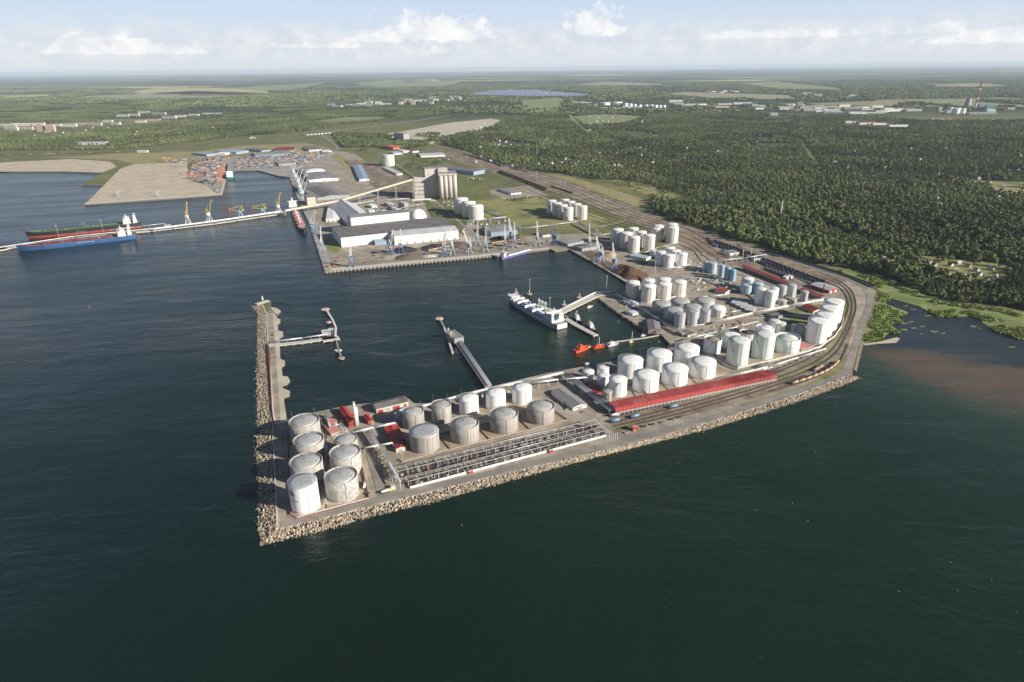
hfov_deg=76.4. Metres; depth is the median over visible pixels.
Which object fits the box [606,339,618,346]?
patrol boat
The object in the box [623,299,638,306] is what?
shed
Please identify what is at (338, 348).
footbridge
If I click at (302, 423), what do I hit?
storage tank
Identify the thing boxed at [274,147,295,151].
port shed
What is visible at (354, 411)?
column
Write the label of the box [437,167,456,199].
grain silo
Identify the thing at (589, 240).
harbour crane
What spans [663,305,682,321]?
storage tank
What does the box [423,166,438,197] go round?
elevator tower
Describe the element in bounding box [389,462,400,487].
end gantry
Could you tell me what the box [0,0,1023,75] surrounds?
sky
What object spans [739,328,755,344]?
storage tank
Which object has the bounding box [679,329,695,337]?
kiosk
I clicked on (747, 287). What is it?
storage tank
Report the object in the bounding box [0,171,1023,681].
sea
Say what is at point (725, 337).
storage tank
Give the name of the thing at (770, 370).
rail track
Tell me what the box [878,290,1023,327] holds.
marsh bank
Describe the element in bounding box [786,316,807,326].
lawn
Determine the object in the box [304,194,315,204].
transfer tower
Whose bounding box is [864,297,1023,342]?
marsh
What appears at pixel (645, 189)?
dry clearing
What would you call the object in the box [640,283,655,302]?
storage tank
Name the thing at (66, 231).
tanker
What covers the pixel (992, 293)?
broadleaf tree
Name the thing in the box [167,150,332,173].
container stacks
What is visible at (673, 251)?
storage tank
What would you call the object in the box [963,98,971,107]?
cooling tower
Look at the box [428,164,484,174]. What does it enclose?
warehouse
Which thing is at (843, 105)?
factory hall
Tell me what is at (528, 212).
grass field
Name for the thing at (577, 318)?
tug
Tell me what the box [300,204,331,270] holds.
quay apron
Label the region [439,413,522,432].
ground pipes
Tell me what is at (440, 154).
office
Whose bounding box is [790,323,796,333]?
storage tank
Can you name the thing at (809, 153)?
forest ride
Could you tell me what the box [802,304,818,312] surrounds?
house
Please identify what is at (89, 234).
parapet
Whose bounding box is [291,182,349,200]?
warehouse
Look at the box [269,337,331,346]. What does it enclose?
jetty
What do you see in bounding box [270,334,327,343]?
pipe rack
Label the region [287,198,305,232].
bulk carrier
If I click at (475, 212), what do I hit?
storage tank
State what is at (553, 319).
tanker
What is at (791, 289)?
storage tank
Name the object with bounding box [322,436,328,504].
ground pipes
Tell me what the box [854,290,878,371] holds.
road bank
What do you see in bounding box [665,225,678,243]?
storage tank
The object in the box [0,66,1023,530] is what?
ground
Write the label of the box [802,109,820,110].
factory hall
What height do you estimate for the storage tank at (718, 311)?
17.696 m
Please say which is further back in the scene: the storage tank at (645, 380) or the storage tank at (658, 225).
the storage tank at (658, 225)
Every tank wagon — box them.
[610,418,619,422]
[669,404,677,408]
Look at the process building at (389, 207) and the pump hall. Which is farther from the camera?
the process building at (389, 207)
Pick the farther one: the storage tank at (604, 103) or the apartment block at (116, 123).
the storage tank at (604, 103)
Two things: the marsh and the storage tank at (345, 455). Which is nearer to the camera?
the storage tank at (345, 455)
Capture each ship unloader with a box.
[228,206,243,215]
[251,204,266,213]
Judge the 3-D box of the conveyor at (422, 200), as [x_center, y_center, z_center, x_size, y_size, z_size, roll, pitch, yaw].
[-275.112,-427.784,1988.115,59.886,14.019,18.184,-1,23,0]
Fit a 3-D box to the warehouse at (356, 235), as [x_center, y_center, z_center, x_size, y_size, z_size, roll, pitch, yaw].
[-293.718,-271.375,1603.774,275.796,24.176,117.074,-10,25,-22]
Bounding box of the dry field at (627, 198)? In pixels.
[546,173,647,205]
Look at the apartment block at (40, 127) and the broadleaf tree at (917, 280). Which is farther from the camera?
the apartment block at (40, 127)
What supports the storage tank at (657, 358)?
on the ground at (474, 188)
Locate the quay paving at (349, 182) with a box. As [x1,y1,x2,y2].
[290,150,641,281]
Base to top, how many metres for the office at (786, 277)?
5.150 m
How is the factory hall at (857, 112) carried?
on the ground at (474, 188)
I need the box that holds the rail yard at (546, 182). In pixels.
[423,147,848,283]
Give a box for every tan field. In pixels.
[2,95,47,96]
[82,91,275,98]
[563,73,623,75]
[577,82,660,84]
[658,92,794,98]
[934,83,1004,86]
[992,186,1023,193]
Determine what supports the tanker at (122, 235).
on the sea
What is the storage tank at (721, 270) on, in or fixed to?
on the ground at (474, 188)
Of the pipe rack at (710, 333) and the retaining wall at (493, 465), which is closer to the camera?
the retaining wall at (493, 465)
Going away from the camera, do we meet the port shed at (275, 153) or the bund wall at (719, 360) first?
the bund wall at (719, 360)
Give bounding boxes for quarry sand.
[362,119,499,143]
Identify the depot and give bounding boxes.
[497,188,520,194]
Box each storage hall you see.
[328,199,366,225]
[347,209,408,225]
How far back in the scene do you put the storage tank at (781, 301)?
1111.68 m
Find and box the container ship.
[226,162,233,179]
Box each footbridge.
[326,310,336,335]
[336,340,341,357]
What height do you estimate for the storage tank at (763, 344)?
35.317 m
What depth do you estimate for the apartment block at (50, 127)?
4505.40 m
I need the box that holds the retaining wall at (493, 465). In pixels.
[410,435,605,488]
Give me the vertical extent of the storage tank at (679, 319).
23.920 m
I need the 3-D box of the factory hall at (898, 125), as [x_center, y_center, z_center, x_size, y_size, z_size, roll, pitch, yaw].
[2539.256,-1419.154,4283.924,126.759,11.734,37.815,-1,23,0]
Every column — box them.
[352,401,356,426]
[355,406,358,425]
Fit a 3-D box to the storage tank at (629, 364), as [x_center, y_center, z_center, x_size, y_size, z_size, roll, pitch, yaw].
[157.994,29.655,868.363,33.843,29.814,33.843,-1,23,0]
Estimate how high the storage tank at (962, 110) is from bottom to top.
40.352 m
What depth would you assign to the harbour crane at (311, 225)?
1635.88 m
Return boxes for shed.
[192,152,214,155]
[215,149,248,153]
[215,152,229,154]
[245,148,269,151]
[253,150,290,155]
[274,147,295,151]
[275,161,292,165]
[303,146,321,151]
[324,423,339,435]
[326,207,339,221]
[327,416,337,424]
[353,165,368,180]
[363,414,372,424]
[383,167,402,174]
[390,151,401,154]
[395,149,409,152]
[405,149,418,152]
[582,382,602,394]
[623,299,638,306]
[626,310,637,315]
[629,253,651,260]
[723,249,738,255]
[765,309,791,318]
[799,341,813,350]
[810,282,838,293]
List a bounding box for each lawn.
[324,238,341,252]
[699,328,735,340]
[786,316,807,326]
[789,303,822,312]
[842,293,850,319]
[920,258,1005,284]
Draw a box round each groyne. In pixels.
[271,307,280,314]
[282,376,289,385]
[283,388,289,397]
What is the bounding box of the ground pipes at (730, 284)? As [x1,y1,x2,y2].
[706,275,754,299]
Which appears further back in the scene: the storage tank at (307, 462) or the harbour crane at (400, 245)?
the harbour crane at (400, 245)
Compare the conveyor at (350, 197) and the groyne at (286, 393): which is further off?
the conveyor at (350, 197)
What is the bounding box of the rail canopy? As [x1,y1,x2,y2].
[609,369,777,413]
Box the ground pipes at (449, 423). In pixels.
[437,414,488,426]
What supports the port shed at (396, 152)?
on the ground at (474, 188)
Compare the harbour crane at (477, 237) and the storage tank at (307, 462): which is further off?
the harbour crane at (477, 237)
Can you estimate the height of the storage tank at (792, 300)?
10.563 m
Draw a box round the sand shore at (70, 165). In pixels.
[0,159,116,172]
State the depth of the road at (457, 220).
1772.71 m
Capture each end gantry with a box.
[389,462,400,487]
[592,418,609,437]
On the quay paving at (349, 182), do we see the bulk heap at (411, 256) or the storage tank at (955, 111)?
the bulk heap at (411, 256)
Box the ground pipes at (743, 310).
[726,309,763,316]
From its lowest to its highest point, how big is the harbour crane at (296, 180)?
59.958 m
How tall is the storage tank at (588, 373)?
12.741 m
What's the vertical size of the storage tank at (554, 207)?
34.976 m
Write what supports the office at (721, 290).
on the ground at (474, 188)
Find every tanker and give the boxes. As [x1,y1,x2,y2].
[16,224,135,250]
[25,213,140,237]
[507,293,566,329]
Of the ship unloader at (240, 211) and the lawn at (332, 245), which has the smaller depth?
the lawn at (332, 245)
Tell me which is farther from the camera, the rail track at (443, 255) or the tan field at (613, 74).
the tan field at (613, 74)
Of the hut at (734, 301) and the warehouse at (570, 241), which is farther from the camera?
the warehouse at (570, 241)
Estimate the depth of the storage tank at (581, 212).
1750.54 m
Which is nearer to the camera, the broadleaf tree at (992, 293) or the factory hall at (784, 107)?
the broadleaf tree at (992, 293)
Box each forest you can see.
[441,109,1023,148]
[464,140,1023,304]
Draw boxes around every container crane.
[213,165,223,183]
[217,159,225,174]
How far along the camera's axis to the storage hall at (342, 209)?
1829.56 m
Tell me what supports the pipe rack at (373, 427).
on the ground at (474, 188)
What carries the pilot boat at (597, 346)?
on the sea
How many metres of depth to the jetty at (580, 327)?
1027.84 m
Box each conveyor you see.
[153,211,281,231]
[284,179,414,215]
[413,198,430,203]
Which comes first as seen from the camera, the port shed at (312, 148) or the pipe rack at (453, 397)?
the pipe rack at (453, 397)
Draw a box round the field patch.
[317,117,382,123]
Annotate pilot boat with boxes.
[573,343,589,352]
[592,344,604,348]
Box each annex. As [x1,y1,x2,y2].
[373,238,387,244]
[985,109,995,111]
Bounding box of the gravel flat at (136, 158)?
[53,143,326,163]
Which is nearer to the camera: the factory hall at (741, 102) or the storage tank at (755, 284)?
the storage tank at (755, 284)
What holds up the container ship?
on the sea
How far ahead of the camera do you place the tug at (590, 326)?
1027.79 m
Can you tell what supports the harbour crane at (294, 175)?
on the ground at (474, 188)
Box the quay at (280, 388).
[273,313,286,419]
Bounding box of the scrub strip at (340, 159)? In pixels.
[330,154,352,168]
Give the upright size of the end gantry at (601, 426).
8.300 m
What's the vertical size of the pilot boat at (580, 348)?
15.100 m
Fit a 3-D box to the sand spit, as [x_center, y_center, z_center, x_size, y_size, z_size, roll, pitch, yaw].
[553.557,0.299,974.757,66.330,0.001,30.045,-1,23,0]
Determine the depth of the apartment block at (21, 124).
5009.72 m
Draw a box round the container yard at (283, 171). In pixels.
[187,149,334,192]
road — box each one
[267,310,286,521]
[280,227,871,525]
[320,134,338,150]
[362,432,388,499]
[431,198,481,239]
[432,144,680,226]
[521,191,632,228]
[569,114,590,131]
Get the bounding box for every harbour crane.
[185,202,191,223]
[205,200,216,220]
[275,192,284,212]
[292,165,304,181]
[295,169,302,184]
[296,174,309,190]
[298,179,311,199]
[309,211,318,232]
[319,226,325,251]
[348,240,354,266]
[387,230,396,254]
[398,229,404,253]
[441,231,447,255]
[449,229,455,255]
[461,230,472,253]
[474,220,480,245]
[483,226,488,251]
[502,225,507,248]
[507,219,512,241]
[512,222,517,247]
[534,222,540,245]
[546,226,557,244]
[587,224,591,246]
[593,236,599,261]
[593,237,604,262]
[610,243,617,269]
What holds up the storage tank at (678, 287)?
on the ground at (474, 188)
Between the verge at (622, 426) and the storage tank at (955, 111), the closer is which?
the verge at (622, 426)
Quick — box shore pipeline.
[267,343,288,423]
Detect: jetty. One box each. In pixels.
[1,212,283,250]
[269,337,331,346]
[456,343,491,387]
[561,293,615,313]
[564,317,597,336]
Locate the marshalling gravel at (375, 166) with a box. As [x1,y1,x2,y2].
[346,160,413,202]
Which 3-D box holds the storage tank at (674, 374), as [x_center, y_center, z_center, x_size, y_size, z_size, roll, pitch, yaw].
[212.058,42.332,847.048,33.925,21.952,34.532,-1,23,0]
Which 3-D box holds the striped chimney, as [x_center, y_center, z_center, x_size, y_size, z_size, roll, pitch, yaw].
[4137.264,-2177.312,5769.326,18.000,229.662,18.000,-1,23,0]
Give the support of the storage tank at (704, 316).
on the ground at (474, 188)
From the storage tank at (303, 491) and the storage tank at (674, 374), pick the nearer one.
the storage tank at (303, 491)
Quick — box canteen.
[535,231,549,236]
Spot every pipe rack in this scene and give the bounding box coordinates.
[111,223,164,230]
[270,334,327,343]
[325,415,346,431]
[352,422,395,433]
[355,198,435,205]
[362,426,398,479]
[364,442,393,450]
[394,404,414,424]
[419,388,488,409]
[459,340,491,385]
[467,216,505,221]
[483,209,520,227]
[488,372,563,387]
[521,221,577,230]
[529,376,586,388]
[561,290,615,309]
[563,373,615,411]
[576,222,600,234]
[615,293,685,334]
[683,321,758,341]
[689,294,727,299]
[711,298,823,325]
[715,254,766,263]
[722,348,825,377]
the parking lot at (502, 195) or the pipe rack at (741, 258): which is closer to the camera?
the pipe rack at (741, 258)
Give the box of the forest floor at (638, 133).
[442,111,1023,308]
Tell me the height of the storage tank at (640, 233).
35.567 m
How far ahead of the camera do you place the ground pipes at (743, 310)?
1084.02 m
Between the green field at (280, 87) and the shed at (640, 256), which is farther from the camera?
the green field at (280, 87)
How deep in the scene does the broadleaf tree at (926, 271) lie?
1236.10 m
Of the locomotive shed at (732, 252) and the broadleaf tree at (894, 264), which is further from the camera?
the locomotive shed at (732, 252)
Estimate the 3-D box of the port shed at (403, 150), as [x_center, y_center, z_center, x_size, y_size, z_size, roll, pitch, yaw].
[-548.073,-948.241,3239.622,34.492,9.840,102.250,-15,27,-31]
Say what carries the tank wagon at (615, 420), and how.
on the rail track at (710, 404)
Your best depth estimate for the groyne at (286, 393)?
829.12 m
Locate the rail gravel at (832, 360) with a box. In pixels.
[608,319,853,432]
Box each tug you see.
[572,313,582,323]
[585,321,596,332]
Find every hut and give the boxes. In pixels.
[731,299,742,305]
[735,302,746,307]
[740,304,751,309]
[744,306,756,312]
[758,362,772,369]
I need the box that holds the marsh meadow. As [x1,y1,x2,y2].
[804,263,1023,323]
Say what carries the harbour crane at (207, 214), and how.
on the jetty at (148, 231)
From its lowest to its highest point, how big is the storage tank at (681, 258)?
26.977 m
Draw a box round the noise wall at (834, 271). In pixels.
[770,251,874,286]
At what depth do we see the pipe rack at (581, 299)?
1148.67 m
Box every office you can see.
[418,152,444,156]
[551,388,573,403]
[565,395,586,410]
[714,287,731,293]
[783,275,792,279]
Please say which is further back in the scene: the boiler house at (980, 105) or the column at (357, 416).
the boiler house at (980, 105)
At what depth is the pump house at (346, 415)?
760.05 m
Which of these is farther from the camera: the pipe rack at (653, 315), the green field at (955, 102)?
the green field at (955, 102)
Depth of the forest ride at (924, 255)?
1382.27 m
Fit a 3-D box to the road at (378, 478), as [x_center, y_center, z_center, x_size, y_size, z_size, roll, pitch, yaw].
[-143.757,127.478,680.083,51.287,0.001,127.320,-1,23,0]
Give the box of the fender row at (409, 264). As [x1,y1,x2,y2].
[326,255,497,272]
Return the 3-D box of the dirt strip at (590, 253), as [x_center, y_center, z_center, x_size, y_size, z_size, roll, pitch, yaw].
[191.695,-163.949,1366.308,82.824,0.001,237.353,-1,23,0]
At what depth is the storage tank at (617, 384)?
808.53 m
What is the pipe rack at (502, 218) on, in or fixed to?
on the ground at (474, 188)
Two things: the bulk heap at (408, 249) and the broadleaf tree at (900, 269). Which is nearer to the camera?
the broadleaf tree at (900, 269)
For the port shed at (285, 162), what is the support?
on the ground at (474, 188)
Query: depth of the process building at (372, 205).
1928.34 m
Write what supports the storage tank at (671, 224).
on the ground at (474, 188)
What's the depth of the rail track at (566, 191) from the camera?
2029.98 m
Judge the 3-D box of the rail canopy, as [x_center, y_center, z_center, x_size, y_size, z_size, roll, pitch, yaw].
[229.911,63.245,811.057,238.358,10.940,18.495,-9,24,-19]
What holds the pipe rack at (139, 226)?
on the jetty at (148, 231)
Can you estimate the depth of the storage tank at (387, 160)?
2750.13 m
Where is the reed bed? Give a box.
[822,266,1023,341]
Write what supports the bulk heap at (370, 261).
on the quay paving at (349, 182)
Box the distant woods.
[0,78,1023,113]
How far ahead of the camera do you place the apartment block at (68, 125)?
4918.63 m
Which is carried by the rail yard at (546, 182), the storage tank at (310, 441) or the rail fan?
the rail fan
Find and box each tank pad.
[400,393,565,460]
[612,358,735,400]
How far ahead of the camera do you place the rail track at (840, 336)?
882.12 m
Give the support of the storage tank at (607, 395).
on the ground at (474, 188)
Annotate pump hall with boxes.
[383,424,404,445]
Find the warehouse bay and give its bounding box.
[306,186,339,196]
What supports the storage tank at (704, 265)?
on the ground at (474, 188)
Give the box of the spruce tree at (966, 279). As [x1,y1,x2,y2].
[963,270,969,283]
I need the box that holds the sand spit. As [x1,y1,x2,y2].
[864,337,899,344]
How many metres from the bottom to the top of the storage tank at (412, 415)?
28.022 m
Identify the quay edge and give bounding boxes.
[85,180,225,203]
[325,247,549,271]
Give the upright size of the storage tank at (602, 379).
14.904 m
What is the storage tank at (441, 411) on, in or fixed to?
on the ground at (474, 188)
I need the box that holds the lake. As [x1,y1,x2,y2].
[472,89,589,95]
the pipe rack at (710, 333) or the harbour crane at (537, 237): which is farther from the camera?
the harbour crane at (537, 237)
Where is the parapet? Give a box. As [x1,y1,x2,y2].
[0,211,282,247]
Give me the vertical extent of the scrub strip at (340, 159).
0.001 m
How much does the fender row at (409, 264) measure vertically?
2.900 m
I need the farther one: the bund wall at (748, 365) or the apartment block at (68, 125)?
the apartment block at (68, 125)
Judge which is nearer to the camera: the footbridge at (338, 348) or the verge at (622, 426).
the verge at (622, 426)
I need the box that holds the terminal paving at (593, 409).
[273,242,874,528]
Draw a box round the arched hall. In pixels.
[305,168,324,172]
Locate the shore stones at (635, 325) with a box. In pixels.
[597,292,648,333]
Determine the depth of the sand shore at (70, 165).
2861.28 m
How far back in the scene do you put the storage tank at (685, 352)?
892.01 m
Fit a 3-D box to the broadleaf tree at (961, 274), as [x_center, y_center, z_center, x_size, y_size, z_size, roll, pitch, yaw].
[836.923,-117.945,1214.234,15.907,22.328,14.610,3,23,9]
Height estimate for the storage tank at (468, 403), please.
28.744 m
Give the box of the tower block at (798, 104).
[795,102,802,107]
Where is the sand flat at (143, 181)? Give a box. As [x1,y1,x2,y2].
[88,163,216,201]
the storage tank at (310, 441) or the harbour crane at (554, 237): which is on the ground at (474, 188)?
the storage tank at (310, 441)
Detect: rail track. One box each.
[330,244,548,265]
[340,245,548,265]
[350,246,549,265]
[425,151,624,229]
[427,151,647,233]
[429,148,665,226]
[429,151,649,231]
[430,147,669,222]
[430,149,664,228]
[431,150,650,226]
[436,149,665,223]
[464,162,648,228]
[603,332,832,416]
[609,281,848,418]
[614,273,856,426]
[614,275,852,422]
[615,375,805,429]
[622,370,782,413]
[678,235,723,262]
[680,231,728,258]
[768,344,847,391]
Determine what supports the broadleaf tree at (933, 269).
on the ground at (474, 188)
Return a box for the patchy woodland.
[0,98,696,200]
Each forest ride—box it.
[521,154,952,231]
[689,192,1017,268]
[800,139,819,168]
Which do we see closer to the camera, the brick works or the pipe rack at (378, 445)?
the pipe rack at (378, 445)
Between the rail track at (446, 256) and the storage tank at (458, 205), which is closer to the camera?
the rail track at (446, 256)
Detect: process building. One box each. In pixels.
[365,208,374,211]
[367,204,376,207]
[384,202,393,205]
[387,205,396,209]
[398,201,407,208]
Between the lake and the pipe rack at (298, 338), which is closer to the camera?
the pipe rack at (298, 338)
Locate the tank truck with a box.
[380,488,391,493]
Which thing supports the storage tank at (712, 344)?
on the ground at (474, 188)
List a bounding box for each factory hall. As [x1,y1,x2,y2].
[732,102,751,103]
[776,106,792,107]
[798,105,827,108]
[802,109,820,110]
[822,111,843,112]
[837,104,850,106]
[844,107,862,108]
[847,111,866,113]
[856,122,874,123]
[870,105,883,107]
[871,123,885,124]
[886,124,908,126]
[904,109,921,110]
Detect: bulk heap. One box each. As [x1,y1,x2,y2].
[364,259,377,262]
[393,246,416,252]
[395,253,420,259]
[420,243,445,250]
[422,253,437,257]
[448,242,466,247]
[489,235,507,241]
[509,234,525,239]
[603,252,616,257]
[610,264,647,280]
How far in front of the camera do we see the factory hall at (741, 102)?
6902.93 m
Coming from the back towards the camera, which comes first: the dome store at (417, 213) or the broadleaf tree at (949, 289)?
the dome store at (417, 213)
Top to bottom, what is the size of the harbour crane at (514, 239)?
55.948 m
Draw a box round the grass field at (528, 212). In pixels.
[475,196,608,227]
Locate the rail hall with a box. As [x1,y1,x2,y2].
[740,265,825,299]
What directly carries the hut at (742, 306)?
on the ground at (474, 188)
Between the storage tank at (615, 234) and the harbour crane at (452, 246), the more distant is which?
the storage tank at (615, 234)
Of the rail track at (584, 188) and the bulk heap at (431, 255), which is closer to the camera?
the bulk heap at (431, 255)
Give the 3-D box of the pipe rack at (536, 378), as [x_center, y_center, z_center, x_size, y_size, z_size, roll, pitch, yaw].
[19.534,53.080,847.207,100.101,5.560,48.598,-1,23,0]
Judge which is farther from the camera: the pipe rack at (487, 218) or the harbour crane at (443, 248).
the pipe rack at (487, 218)
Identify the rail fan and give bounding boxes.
[678,225,749,265]
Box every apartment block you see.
[0,124,16,126]
[4,127,18,129]
[10,123,26,125]
[20,126,33,129]
[26,122,45,125]
[35,124,45,131]
[44,124,55,131]
[61,124,77,126]
[77,141,107,144]
[87,122,102,125]
[110,122,120,124]
[117,114,129,116]
[135,120,146,122]
[137,150,148,152]
[147,118,160,120]
[151,112,166,114]
[162,116,176,118]
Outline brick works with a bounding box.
[380,145,401,149]
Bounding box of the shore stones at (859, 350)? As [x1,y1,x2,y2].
[853,326,867,370]
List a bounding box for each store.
[409,208,426,219]
[965,112,996,114]
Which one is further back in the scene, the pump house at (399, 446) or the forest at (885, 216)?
the forest at (885, 216)
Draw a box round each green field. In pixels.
[232,82,324,90]
[355,80,457,86]
[522,97,566,108]
[573,114,642,124]
[743,82,840,89]
[903,99,1023,107]
[971,180,1023,185]
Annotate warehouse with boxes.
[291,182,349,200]
[299,167,337,181]
[332,217,451,246]
[390,225,458,244]
[482,224,517,236]
[555,237,583,245]
[574,242,603,250]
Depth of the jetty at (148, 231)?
1720.20 m
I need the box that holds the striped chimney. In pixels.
[974,82,981,107]
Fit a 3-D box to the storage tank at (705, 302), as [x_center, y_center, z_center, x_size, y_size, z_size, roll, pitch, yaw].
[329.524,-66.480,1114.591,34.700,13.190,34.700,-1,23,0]
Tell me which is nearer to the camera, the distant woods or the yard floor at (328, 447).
the yard floor at (328, 447)
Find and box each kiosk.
[631,425,637,430]
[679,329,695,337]
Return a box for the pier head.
[255,300,268,305]
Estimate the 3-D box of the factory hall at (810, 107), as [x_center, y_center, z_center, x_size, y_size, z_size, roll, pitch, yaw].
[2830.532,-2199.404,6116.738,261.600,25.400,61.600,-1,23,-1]
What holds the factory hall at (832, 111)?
on the ground at (474, 188)
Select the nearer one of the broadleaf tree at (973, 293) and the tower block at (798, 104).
the broadleaf tree at (973, 293)
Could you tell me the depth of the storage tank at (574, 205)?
1787.09 m
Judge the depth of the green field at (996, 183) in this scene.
2216.23 m
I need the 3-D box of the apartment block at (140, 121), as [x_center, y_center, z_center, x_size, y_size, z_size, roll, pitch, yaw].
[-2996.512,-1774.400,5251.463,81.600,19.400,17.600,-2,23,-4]
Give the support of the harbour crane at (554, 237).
on the quay paving at (349, 182)
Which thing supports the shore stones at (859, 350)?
on the ground at (474, 188)
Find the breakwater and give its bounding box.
[252,304,862,545]
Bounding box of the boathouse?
[647,319,660,332]
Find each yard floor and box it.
[288,416,367,515]
[716,324,838,366]
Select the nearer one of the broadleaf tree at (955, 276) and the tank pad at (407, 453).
the tank pad at (407, 453)
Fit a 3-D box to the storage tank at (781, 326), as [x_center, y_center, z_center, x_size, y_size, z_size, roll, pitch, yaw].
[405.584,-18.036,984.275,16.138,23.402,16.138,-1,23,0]
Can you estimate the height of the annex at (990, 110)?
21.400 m
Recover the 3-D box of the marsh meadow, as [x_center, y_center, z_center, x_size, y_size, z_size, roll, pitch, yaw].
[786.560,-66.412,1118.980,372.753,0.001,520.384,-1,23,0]
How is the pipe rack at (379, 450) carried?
on the ground at (474, 188)
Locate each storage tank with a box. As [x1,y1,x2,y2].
[287,472,320,514]
[288,408,320,440]
[289,452,324,483]
[292,431,325,456]
[323,465,359,503]
[329,443,361,472]
[333,432,357,445]
[381,154,394,165]
[401,405,424,429]
[409,422,439,453]
[430,399,451,424]
[450,415,479,444]
[454,197,467,213]
[458,392,478,415]
[461,201,475,216]
[468,204,483,219]
[485,387,505,409]
[489,406,518,434]
[512,382,531,405]
[527,399,554,424]
[546,199,555,212]
[552,201,561,215]
[557,204,567,217]
[560,199,568,203]
[563,206,572,220]
[565,200,574,206]
[571,202,580,216]
[577,205,586,219]
[582,368,593,380]
[597,364,608,373]
[597,371,609,386]
[600,102,609,104]
[602,388,611,402]
[608,375,627,397]
[610,227,623,244]
[617,353,642,378]
[619,231,632,248]
[625,279,639,298]
[627,227,638,234]
[627,235,639,252]
[632,368,659,393]
[635,230,646,246]
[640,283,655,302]
[641,277,654,284]
[642,233,655,250]
[646,345,671,372]
[649,249,656,256]
[651,227,662,241]
[651,299,670,313]
[652,224,663,239]
[655,250,665,264]
[655,281,671,300]
[657,276,670,281]
[661,361,688,386]
[663,253,674,267]
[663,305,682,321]
[664,246,674,252]
[665,222,677,237]
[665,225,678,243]
[669,249,680,261]
[670,297,689,308]
[671,278,686,297]
[673,311,685,327]
[673,341,699,365]
[675,252,687,266]
[683,302,701,317]
[686,309,698,326]
[688,355,716,379]
[694,296,714,307]
[698,307,710,324]
[702,260,711,270]
[703,334,721,354]
[707,261,716,273]
[709,304,725,317]
[718,264,725,277]
[721,331,739,348]
[723,266,730,279]
[726,335,750,365]
[729,268,736,280]
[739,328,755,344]
[740,282,752,294]
[741,276,753,283]
[750,329,775,359]
[752,281,763,294]
[754,286,766,304]
[756,324,774,331]
[763,289,776,307]
[768,318,779,333]
[770,286,778,303]
[774,331,800,354]
[776,320,786,333]
[777,284,786,298]
[777,298,786,305]
[786,282,796,296]
[788,297,796,303]
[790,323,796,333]
[795,323,805,336]
[799,290,808,301]
[804,316,829,344]
[814,310,834,336]
[819,304,839,330]
[823,297,844,323]
[953,109,959,113]
[960,108,965,113]
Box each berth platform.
[322,336,339,343]
[443,327,453,353]
[537,304,568,317]
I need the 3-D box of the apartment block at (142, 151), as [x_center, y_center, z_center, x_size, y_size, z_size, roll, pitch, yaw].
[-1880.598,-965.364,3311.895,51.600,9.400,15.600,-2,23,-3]
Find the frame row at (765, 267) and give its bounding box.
[718,251,812,283]
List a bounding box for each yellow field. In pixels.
[132,88,267,95]
[402,79,439,82]
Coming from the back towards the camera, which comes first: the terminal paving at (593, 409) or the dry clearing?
the dry clearing
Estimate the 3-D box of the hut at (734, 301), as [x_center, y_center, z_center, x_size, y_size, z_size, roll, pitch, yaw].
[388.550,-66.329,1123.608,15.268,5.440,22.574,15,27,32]
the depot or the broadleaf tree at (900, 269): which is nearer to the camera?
the broadleaf tree at (900, 269)
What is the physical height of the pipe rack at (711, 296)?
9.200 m
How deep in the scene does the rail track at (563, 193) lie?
2038.47 m
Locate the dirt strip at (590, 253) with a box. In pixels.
[581,250,625,279]
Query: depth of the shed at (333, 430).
737.22 m
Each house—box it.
[321,329,330,335]
[338,406,354,427]
[372,396,408,413]
[393,440,405,452]
[394,132,408,139]
[413,176,426,198]
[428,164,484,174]
[445,329,463,343]
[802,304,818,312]
[977,104,993,108]
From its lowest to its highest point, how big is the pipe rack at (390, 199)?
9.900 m
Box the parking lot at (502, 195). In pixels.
[487,185,547,199]
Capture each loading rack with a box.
[394,419,600,477]
[405,427,607,487]
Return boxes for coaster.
[498,247,531,259]
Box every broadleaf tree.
[855,258,860,267]
[870,260,878,270]
[884,259,895,266]
[889,262,900,269]
[889,266,898,278]
[896,267,904,273]
[902,260,909,265]
[902,271,910,280]
[912,267,922,273]
[913,277,921,284]
[923,268,930,273]
[929,266,937,274]
[937,288,944,298]
[945,287,953,293]
[949,273,958,279]
[958,272,964,278]
[969,291,978,298]
[988,290,996,296]
[996,293,1003,299]
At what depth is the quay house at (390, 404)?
786.18 m
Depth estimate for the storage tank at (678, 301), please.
1104.30 m
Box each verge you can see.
[610,422,639,430]
[740,354,846,405]
[777,328,842,379]
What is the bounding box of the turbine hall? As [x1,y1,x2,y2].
[984,105,995,109]
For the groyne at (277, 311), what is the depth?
1115.74 m
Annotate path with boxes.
[96,163,148,198]
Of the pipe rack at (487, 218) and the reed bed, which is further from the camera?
the pipe rack at (487, 218)
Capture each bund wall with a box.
[287,429,368,517]
[399,410,567,461]
[705,353,737,369]
[719,318,843,368]
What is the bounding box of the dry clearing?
[606,180,681,199]
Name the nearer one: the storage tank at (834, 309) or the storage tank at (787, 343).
the storage tank at (787, 343)

